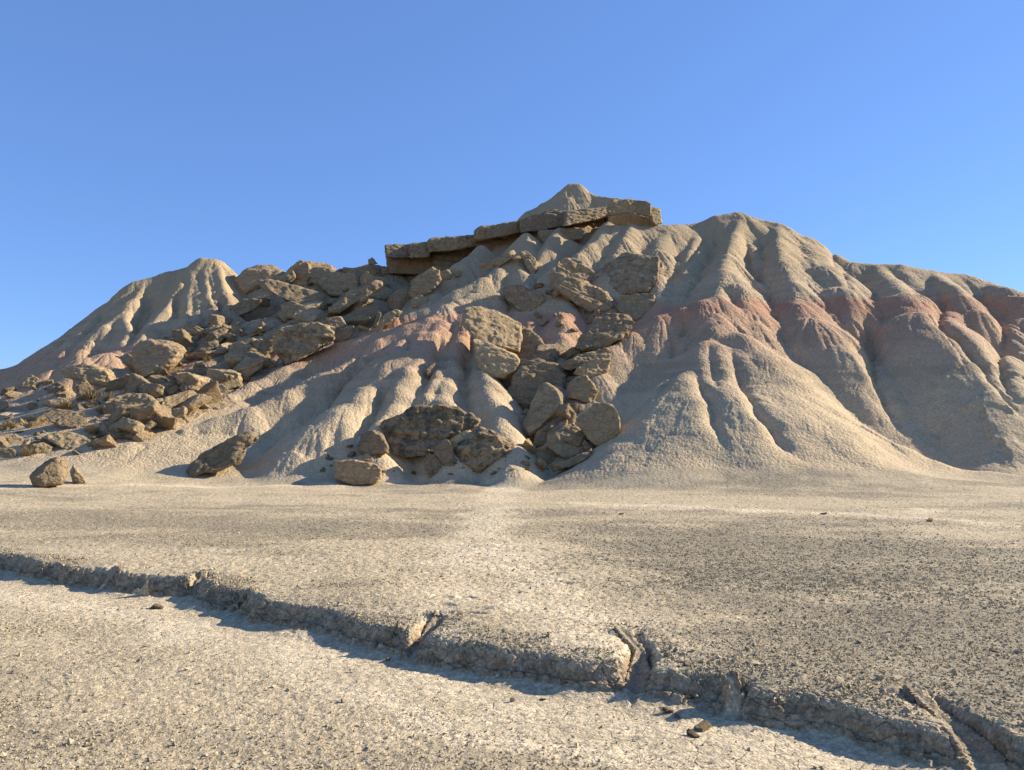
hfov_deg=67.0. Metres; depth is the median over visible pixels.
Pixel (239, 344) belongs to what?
boulder
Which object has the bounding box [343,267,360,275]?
rock
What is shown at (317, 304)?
rock
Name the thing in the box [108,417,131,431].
rock
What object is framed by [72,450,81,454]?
rock
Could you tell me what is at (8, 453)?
boulder
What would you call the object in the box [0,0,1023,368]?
sky
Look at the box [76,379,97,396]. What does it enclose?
boulder
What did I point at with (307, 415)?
hill
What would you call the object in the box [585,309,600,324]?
rock
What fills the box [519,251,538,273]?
boulder
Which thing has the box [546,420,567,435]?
rock
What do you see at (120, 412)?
rock
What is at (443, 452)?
boulder
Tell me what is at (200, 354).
rock
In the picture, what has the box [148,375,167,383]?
rock
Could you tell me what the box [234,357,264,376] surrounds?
rock
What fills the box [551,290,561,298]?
rock
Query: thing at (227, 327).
rock
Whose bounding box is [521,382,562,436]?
boulder
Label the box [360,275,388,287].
boulder
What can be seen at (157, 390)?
rock
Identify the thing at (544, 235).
boulder
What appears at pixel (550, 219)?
ledge block
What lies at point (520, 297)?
boulder
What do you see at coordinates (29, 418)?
rock
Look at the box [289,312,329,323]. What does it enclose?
boulder
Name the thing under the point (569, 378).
rock
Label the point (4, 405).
boulder
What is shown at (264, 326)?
rock
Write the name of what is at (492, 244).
ledge block
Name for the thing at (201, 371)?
rock
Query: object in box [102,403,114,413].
boulder
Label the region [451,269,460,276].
boulder
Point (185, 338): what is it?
rock
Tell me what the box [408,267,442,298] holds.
boulder
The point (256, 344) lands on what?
boulder
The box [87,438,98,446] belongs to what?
rock
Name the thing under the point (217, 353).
rock
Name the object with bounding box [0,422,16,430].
boulder
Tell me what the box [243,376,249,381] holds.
rock
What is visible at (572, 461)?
boulder
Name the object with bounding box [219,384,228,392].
boulder
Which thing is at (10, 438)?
boulder
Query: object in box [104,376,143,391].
rock
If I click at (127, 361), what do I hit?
rock
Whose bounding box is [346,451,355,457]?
stone
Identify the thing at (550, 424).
rock
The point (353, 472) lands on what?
boulder
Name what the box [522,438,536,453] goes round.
rock
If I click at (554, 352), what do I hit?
rock
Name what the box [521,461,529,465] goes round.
stone
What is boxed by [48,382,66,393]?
boulder
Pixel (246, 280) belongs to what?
boulder
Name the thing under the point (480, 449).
boulder
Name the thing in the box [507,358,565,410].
boulder
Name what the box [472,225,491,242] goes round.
ledge block
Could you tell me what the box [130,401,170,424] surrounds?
rock
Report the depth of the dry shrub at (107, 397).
33.10 m
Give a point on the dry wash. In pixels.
(558, 708)
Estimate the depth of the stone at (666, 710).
4.65 m
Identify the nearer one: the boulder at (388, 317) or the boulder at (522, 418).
the boulder at (522, 418)
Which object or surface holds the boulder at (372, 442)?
on the hill at (307, 415)
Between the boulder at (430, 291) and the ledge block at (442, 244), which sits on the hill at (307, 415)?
the boulder at (430, 291)
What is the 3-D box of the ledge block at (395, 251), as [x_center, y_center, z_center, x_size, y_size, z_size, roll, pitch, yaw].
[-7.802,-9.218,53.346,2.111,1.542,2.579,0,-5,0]
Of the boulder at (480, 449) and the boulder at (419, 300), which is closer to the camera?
the boulder at (480, 449)
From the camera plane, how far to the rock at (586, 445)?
27.50 m
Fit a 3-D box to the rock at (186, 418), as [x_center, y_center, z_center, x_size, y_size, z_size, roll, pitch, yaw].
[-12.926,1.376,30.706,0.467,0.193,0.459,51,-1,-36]
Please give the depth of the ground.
9.20 m
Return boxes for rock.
[0,436,9,447]
[1,387,16,394]
[4,391,22,397]
[19,416,34,420]
[19,418,26,424]
[20,439,30,447]
[25,412,47,427]
[27,402,37,409]
[41,379,53,384]
[44,441,55,446]
[58,392,69,398]
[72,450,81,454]
[75,403,85,410]
[84,399,99,407]
[84,425,94,430]
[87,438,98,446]
[88,434,103,439]
[92,435,116,447]
[103,404,137,426]
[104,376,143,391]
[105,431,122,439]
[107,392,135,400]
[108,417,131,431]
[110,417,154,434]
[122,354,134,369]
[123,385,138,393]
[125,373,149,392]
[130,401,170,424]
[131,432,154,441]
[139,383,166,397]
[140,387,149,393]
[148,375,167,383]
[152,416,178,429]
[156,367,167,375]
[161,390,196,408]
[162,405,186,423]
[166,374,176,380]
[168,381,177,387]
[171,329,178,337]
[173,421,179,429]
[175,328,198,347]
[176,372,213,387]
[177,394,211,414]
[179,383,199,391]
[182,415,189,422]
[185,346,196,353]
[186,325,206,337]
[190,368,212,374]
[192,361,205,368]
[193,351,212,358]
[196,381,222,404]
[198,327,228,346]
[201,404,210,408]
[205,369,242,382]
[207,314,231,324]
[207,323,221,327]
[209,349,224,356]
[218,378,241,389]
[219,343,231,349]
[219,374,234,383]
[222,323,231,331]
[222,333,236,339]
[224,350,250,369]
[227,338,256,352]
[232,357,256,380]
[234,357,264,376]
[238,329,247,336]
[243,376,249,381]
[247,348,259,351]
[247,352,276,368]
[249,351,270,358]
[250,327,264,336]
[255,296,269,306]
[258,322,270,331]
[276,270,295,283]
[278,310,289,322]
[287,260,303,270]
[292,305,323,322]
[298,261,329,267]
[301,301,324,309]
[327,299,338,306]
[328,325,338,334]
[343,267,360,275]
[344,298,373,312]
[345,290,367,298]
[345,312,375,327]
[357,325,370,331]
[361,271,387,291]
[380,293,392,300]
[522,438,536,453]
[523,408,528,414]
[531,353,557,362]
[533,282,543,288]
[534,311,541,317]
[535,457,546,470]
[536,344,567,353]
[538,318,547,325]
[541,348,558,359]
[541,417,564,431]
[545,290,553,294]
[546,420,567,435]
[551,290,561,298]
[551,403,576,419]
[554,320,564,326]
[561,347,581,359]
[563,430,589,446]
[566,375,577,381]
[582,440,594,450]
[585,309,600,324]
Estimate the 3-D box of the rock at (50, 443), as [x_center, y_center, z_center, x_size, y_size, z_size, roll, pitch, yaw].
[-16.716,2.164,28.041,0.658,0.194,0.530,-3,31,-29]
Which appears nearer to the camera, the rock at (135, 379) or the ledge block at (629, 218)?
the rock at (135, 379)
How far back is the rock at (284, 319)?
45.92 m
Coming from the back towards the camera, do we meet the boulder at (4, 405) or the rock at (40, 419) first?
the boulder at (4, 405)
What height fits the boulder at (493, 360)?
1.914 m
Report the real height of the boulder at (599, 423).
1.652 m
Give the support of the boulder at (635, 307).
on the hill at (747, 343)
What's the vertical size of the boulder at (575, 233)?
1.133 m
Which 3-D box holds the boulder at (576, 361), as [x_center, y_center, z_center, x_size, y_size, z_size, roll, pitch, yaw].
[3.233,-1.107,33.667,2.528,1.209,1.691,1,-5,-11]
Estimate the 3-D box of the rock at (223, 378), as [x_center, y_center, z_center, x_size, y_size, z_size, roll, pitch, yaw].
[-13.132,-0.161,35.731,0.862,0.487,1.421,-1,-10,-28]
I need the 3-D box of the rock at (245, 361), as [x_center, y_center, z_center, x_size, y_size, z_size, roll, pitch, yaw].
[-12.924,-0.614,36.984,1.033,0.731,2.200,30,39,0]
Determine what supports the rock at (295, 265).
on the hill at (307, 415)
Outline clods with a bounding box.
[0,524,1023,769]
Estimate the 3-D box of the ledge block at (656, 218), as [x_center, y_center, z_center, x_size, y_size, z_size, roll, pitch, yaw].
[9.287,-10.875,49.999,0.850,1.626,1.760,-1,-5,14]
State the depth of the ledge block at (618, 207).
49.46 m
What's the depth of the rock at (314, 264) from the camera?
60.85 m
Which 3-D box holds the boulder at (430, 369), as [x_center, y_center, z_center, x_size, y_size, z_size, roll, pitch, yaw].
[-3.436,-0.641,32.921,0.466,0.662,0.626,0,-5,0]
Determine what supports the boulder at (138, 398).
on the hill at (307, 415)
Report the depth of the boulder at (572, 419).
29.64 m
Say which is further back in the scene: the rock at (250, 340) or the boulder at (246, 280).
the boulder at (246, 280)
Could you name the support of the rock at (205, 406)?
on the hill at (307, 415)
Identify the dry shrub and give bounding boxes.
[1,418,20,427]
[19,442,34,454]
[54,397,78,408]
[74,384,111,399]
[81,423,109,433]
[93,405,111,411]
[96,389,115,400]
[101,428,118,435]
[166,367,184,374]
[183,353,197,360]
[202,354,212,360]
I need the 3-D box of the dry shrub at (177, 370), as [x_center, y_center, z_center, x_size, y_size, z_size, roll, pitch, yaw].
[-15.650,-0.710,36.341,1.560,0.545,1.556,-1,-5,17]
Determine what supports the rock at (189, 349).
on the hill at (116, 328)
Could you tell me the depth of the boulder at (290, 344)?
37.67 m
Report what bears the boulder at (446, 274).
on the hill at (307, 415)
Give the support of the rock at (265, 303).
on the hill at (307, 415)
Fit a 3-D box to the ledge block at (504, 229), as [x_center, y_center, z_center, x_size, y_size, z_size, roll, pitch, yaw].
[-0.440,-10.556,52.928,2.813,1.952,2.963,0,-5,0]
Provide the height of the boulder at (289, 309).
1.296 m
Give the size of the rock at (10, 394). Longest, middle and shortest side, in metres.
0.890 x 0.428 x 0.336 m
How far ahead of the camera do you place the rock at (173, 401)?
31.41 m
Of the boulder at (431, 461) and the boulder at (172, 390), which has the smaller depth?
the boulder at (431, 461)
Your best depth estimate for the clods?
5.46 m
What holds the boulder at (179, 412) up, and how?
on the hill at (307, 415)
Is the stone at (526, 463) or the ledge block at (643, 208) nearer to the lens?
the stone at (526, 463)
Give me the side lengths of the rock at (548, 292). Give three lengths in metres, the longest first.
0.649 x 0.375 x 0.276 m
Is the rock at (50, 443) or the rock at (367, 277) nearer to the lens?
the rock at (50, 443)
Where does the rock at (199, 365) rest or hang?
on the hill at (307, 415)
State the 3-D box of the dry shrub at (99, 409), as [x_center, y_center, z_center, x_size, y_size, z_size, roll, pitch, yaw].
[-16.772,0.888,31.557,1.254,0.439,1.258,-4,-6,41]
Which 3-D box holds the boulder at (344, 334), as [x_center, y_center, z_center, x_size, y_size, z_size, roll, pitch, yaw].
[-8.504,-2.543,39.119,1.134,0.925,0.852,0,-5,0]
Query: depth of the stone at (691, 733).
4.29 m
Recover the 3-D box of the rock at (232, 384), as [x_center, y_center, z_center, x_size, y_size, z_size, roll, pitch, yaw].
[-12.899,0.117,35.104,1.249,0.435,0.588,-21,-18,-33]
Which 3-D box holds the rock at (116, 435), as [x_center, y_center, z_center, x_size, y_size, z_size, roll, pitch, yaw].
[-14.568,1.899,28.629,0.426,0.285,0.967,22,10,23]
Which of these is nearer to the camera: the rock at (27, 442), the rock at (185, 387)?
the rock at (27, 442)
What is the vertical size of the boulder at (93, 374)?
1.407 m
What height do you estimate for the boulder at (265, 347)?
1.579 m
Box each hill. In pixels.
[0,217,615,481]
[0,258,267,386]
[517,183,618,220]
[600,212,1023,478]
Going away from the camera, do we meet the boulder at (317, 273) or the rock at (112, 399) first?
the rock at (112, 399)
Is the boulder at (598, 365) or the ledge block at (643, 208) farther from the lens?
the ledge block at (643, 208)
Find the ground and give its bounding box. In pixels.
[0,461,1023,769]
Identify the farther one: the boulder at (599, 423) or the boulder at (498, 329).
the boulder at (498, 329)
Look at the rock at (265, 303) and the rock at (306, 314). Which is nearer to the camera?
the rock at (306, 314)
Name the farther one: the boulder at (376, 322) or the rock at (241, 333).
the rock at (241, 333)
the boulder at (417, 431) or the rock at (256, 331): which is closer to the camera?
the boulder at (417, 431)
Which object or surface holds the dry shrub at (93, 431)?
on the hill at (307, 415)
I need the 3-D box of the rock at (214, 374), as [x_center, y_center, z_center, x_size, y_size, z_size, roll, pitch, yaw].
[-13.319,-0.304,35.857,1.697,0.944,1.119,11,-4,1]
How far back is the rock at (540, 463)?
26.77 m
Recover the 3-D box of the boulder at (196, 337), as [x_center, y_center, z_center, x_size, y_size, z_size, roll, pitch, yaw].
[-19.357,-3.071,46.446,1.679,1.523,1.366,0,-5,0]
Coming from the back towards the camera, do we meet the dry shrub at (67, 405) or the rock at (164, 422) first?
the dry shrub at (67, 405)
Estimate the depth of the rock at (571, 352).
34.49 m
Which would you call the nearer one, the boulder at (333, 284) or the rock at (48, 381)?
the rock at (48, 381)
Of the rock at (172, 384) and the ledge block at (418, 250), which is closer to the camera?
the rock at (172, 384)
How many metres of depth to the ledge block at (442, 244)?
52.60 m
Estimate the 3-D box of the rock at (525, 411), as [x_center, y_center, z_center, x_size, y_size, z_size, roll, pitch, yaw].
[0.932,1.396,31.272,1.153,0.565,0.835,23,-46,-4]
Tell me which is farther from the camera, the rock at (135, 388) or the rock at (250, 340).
the rock at (250, 340)
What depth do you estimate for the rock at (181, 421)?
30.42 m
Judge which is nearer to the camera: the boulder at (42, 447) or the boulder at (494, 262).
the boulder at (42, 447)
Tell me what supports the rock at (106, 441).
on the hill at (307, 415)
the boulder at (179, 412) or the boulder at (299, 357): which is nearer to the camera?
the boulder at (179, 412)
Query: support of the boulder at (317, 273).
on the hill at (307, 415)
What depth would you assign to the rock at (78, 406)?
32.57 m
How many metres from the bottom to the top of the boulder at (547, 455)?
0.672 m
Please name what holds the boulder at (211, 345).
on the hill at (307, 415)
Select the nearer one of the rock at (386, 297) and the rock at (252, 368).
the rock at (252, 368)
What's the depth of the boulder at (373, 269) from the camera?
54.43 m
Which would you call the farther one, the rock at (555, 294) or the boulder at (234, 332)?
the boulder at (234, 332)
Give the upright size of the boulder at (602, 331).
2.001 m
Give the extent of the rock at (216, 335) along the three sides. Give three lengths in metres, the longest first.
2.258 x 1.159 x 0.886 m
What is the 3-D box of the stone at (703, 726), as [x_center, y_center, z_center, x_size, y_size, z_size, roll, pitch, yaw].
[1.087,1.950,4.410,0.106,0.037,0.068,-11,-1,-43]
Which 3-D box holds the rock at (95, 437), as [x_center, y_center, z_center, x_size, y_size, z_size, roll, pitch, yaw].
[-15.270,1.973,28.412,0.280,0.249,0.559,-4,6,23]
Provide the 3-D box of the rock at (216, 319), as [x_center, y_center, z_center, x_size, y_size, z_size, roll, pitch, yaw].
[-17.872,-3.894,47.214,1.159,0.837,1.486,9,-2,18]
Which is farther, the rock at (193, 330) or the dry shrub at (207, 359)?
the rock at (193, 330)
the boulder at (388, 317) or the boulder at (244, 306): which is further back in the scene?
the boulder at (244, 306)
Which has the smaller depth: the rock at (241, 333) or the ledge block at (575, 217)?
the rock at (241, 333)
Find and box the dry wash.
[0,565,1011,769]
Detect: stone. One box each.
[150,603,163,608]
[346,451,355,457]
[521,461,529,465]
[661,707,673,712]
[686,728,699,737]
[694,720,711,732]
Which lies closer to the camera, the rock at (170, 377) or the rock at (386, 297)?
the rock at (170, 377)
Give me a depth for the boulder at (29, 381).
40.62 m
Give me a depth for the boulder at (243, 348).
39.65 m
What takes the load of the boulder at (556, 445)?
on the hill at (307, 415)
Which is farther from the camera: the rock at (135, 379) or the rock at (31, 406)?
the rock at (31, 406)
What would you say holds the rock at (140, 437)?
on the hill at (307, 415)
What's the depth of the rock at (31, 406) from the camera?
38.31 m
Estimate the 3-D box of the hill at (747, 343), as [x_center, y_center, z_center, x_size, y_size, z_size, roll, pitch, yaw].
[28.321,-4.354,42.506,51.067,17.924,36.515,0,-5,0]
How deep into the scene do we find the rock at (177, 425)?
29.89 m
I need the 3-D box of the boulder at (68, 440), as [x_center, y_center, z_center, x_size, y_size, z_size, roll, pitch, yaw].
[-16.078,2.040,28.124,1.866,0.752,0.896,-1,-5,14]
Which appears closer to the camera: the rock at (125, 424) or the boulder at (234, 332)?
the rock at (125, 424)
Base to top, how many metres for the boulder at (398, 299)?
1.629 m
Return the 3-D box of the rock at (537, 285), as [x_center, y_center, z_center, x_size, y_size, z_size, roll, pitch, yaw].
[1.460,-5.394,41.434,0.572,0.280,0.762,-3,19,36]
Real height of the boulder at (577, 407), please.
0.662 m
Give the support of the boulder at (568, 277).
on the hill at (307, 415)
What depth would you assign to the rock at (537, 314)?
39.20 m
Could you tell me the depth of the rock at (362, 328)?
39.56 m
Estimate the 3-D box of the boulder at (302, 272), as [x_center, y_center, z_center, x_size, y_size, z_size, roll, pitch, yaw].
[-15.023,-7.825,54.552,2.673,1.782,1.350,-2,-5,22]
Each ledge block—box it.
[384,244,409,258]
[385,252,432,274]
[408,242,430,258]
[426,235,476,251]
[431,246,476,271]
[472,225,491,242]
[474,235,512,250]
[486,220,519,239]
[519,209,564,232]
[562,206,607,227]
[606,199,636,215]
[608,212,652,225]
[635,200,650,216]
[650,206,661,225]
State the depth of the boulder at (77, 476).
22.57 m
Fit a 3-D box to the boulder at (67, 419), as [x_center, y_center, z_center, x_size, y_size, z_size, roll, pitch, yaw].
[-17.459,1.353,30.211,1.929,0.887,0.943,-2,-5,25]
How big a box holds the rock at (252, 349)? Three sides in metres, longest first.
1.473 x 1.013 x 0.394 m
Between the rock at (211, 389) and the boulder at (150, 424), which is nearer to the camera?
the boulder at (150, 424)
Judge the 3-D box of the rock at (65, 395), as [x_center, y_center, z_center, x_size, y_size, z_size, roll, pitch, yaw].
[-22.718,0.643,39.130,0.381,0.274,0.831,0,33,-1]
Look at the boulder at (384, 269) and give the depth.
54.32 m
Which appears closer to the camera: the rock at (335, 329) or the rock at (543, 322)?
the rock at (543, 322)
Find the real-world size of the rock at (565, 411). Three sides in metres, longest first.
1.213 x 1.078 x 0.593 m
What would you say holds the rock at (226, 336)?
on the hill at (307, 415)
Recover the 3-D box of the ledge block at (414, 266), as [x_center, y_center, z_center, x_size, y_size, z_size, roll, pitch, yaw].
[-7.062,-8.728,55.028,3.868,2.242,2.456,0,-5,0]
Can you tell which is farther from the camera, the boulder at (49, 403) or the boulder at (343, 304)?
the boulder at (343, 304)
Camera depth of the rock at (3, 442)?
28.25 m
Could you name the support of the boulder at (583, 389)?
on the hill at (307, 415)
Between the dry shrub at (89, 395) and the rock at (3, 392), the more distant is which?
the rock at (3, 392)
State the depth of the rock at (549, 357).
34.08 m
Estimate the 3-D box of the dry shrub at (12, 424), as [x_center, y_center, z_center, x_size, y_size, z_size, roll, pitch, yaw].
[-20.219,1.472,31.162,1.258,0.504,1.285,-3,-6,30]
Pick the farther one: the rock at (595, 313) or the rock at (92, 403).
the rock at (595, 313)
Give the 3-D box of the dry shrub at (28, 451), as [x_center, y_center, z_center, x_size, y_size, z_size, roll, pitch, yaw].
[-17.083,2.211,27.176,1.258,0.504,1.285,-2,-5,20]
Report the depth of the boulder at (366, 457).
26.49 m
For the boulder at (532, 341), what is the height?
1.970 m
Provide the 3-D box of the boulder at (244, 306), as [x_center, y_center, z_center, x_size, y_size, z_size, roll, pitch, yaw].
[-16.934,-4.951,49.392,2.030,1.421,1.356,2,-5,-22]
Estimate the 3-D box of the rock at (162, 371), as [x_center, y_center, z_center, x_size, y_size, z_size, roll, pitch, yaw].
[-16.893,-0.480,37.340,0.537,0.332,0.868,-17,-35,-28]
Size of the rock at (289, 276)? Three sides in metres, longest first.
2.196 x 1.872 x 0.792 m
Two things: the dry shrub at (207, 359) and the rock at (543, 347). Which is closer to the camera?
the rock at (543, 347)
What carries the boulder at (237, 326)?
on the hill at (307, 415)
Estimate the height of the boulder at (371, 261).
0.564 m
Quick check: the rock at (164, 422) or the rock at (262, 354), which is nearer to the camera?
the rock at (164, 422)
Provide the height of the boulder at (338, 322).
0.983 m
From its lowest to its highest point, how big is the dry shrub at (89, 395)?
0.779 m
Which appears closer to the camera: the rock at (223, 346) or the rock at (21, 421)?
the rock at (21, 421)
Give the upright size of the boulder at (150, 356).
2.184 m
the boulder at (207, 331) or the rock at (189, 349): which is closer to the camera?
the rock at (189, 349)
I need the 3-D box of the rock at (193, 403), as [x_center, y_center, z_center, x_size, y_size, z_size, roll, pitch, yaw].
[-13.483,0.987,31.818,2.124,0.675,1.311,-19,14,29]
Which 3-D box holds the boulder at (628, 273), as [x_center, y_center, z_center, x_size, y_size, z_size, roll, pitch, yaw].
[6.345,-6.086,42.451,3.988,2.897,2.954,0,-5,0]
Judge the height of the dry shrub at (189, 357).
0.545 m
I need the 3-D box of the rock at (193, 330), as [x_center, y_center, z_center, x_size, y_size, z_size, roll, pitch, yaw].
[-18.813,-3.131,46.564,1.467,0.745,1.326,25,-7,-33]
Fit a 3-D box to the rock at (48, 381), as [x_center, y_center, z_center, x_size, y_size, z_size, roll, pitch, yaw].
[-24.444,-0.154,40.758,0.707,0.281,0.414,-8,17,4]
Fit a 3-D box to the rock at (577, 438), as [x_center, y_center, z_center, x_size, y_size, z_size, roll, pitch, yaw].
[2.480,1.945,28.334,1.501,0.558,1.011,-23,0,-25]
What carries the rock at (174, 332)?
on the hill at (116, 328)
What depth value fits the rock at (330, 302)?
49.05 m
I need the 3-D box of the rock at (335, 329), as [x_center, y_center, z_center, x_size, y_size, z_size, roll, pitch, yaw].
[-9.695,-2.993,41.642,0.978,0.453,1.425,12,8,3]
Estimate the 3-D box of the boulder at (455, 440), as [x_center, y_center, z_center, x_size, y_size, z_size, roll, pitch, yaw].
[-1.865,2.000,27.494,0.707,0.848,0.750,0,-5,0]
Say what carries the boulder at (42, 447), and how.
on the hill at (307, 415)
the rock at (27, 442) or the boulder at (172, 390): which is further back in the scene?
the boulder at (172, 390)
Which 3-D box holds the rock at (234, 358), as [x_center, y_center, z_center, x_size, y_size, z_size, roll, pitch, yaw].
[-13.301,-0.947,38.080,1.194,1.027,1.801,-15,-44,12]
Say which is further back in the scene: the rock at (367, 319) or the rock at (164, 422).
the rock at (367, 319)
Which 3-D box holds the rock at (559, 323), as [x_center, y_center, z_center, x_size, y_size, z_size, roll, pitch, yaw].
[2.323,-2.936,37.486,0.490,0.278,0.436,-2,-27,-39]
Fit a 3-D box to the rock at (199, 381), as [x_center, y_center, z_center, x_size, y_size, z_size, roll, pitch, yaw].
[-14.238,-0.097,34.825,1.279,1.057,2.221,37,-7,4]
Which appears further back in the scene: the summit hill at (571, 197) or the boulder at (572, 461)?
the summit hill at (571, 197)
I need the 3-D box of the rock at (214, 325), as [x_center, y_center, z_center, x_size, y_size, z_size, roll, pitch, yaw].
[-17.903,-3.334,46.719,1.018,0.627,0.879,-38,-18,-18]
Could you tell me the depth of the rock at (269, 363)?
37.90 m
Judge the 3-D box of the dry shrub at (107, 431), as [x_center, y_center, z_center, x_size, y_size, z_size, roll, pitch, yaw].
[-14.846,1.698,28.657,1.233,0.454,1.210,1,-5,-12]
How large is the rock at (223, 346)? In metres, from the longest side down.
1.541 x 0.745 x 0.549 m
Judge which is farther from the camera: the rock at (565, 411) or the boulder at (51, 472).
the rock at (565, 411)
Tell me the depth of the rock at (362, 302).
45.21 m
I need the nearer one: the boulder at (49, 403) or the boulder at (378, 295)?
the boulder at (49, 403)
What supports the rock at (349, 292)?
on the hill at (307, 415)
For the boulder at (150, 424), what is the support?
on the hill at (307, 415)
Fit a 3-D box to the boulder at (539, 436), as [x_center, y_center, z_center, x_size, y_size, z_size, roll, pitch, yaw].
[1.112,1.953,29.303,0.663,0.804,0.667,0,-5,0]
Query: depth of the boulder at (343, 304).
45.06 m
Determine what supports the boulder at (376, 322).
on the hill at (307, 415)
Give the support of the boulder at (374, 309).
on the hill at (307, 415)
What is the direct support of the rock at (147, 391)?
on the hill at (307, 415)
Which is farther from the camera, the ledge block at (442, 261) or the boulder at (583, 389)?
the ledge block at (442, 261)
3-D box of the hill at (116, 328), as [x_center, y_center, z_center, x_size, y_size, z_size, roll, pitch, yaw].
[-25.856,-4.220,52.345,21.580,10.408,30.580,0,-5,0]
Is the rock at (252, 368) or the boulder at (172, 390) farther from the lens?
the rock at (252, 368)
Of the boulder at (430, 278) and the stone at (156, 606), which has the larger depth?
the boulder at (430, 278)
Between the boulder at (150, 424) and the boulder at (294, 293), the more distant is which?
the boulder at (294, 293)
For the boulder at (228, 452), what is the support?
on the hill at (307, 415)
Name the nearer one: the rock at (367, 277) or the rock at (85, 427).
the rock at (85, 427)
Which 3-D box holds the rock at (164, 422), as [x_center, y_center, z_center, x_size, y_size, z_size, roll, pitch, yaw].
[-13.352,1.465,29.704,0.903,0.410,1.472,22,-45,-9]
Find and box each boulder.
[0,401,8,411]
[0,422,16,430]
[0,433,23,443]
[0,448,16,457]
[21,375,38,387]
[29,457,68,487]
[31,442,54,452]
[41,397,76,409]
[45,409,87,428]
[45,431,92,449]
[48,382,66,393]
[61,362,115,386]
[70,464,86,483]
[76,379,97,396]
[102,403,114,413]
[111,393,157,410]
[120,420,156,439]
[132,338,186,377]
[160,380,179,395]
[172,406,187,418]
[183,322,200,340]
[186,431,258,476]
[195,340,218,351]
[204,326,218,334]
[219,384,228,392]
[228,341,249,350]
[229,342,251,351]
[230,298,262,315]
[231,324,243,334]
[233,322,242,331]
[234,265,284,293]
[252,338,262,348]
[258,279,329,307]
[258,335,274,355]
[272,322,334,365]
[280,301,302,319]
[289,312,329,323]
[292,262,311,281]
[295,347,324,360]
[309,266,333,285]
[317,272,360,296]
[325,316,345,328]
[328,280,382,316]
[333,326,354,342]
[334,459,381,484]
[342,304,379,320]
[355,264,381,274]
[357,430,388,455]
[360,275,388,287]
[361,453,373,462]
[368,257,377,264]
[370,288,393,299]
[373,312,380,327]
[377,309,401,330]
[379,266,388,273]
[380,404,480,457]
[387,289,409,310]
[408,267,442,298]
[411,294,429,307]
[422,289,433,293]
[424,454,443,477]
[426,363,436,376]
[432,439,453,465]
[440,269,451,280]
[450,430,468,449]
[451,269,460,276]
[454,427,514,472]
[461,306,522,352]
[473,339,520,379]
[479,250,515,270]
[501,284,544,311]
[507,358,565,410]
[517,326,543,359]
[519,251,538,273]
[519,415,525,425]
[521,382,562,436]
[533,427,546,446]
[537,229,554,242]
[537,447,556,464]
[546,423,585,458]
[549,258,615,312]
[550,448,591,471]
[560,347,611,370]
[561,227,585,240]
[563,401,585,414]
[567,375,598,402]
[567,412,575,422]
[574,353,610,377]
[575,313,633,352]
[577,402,620,446]
[591,252,662,294]
[616,293,655,321]

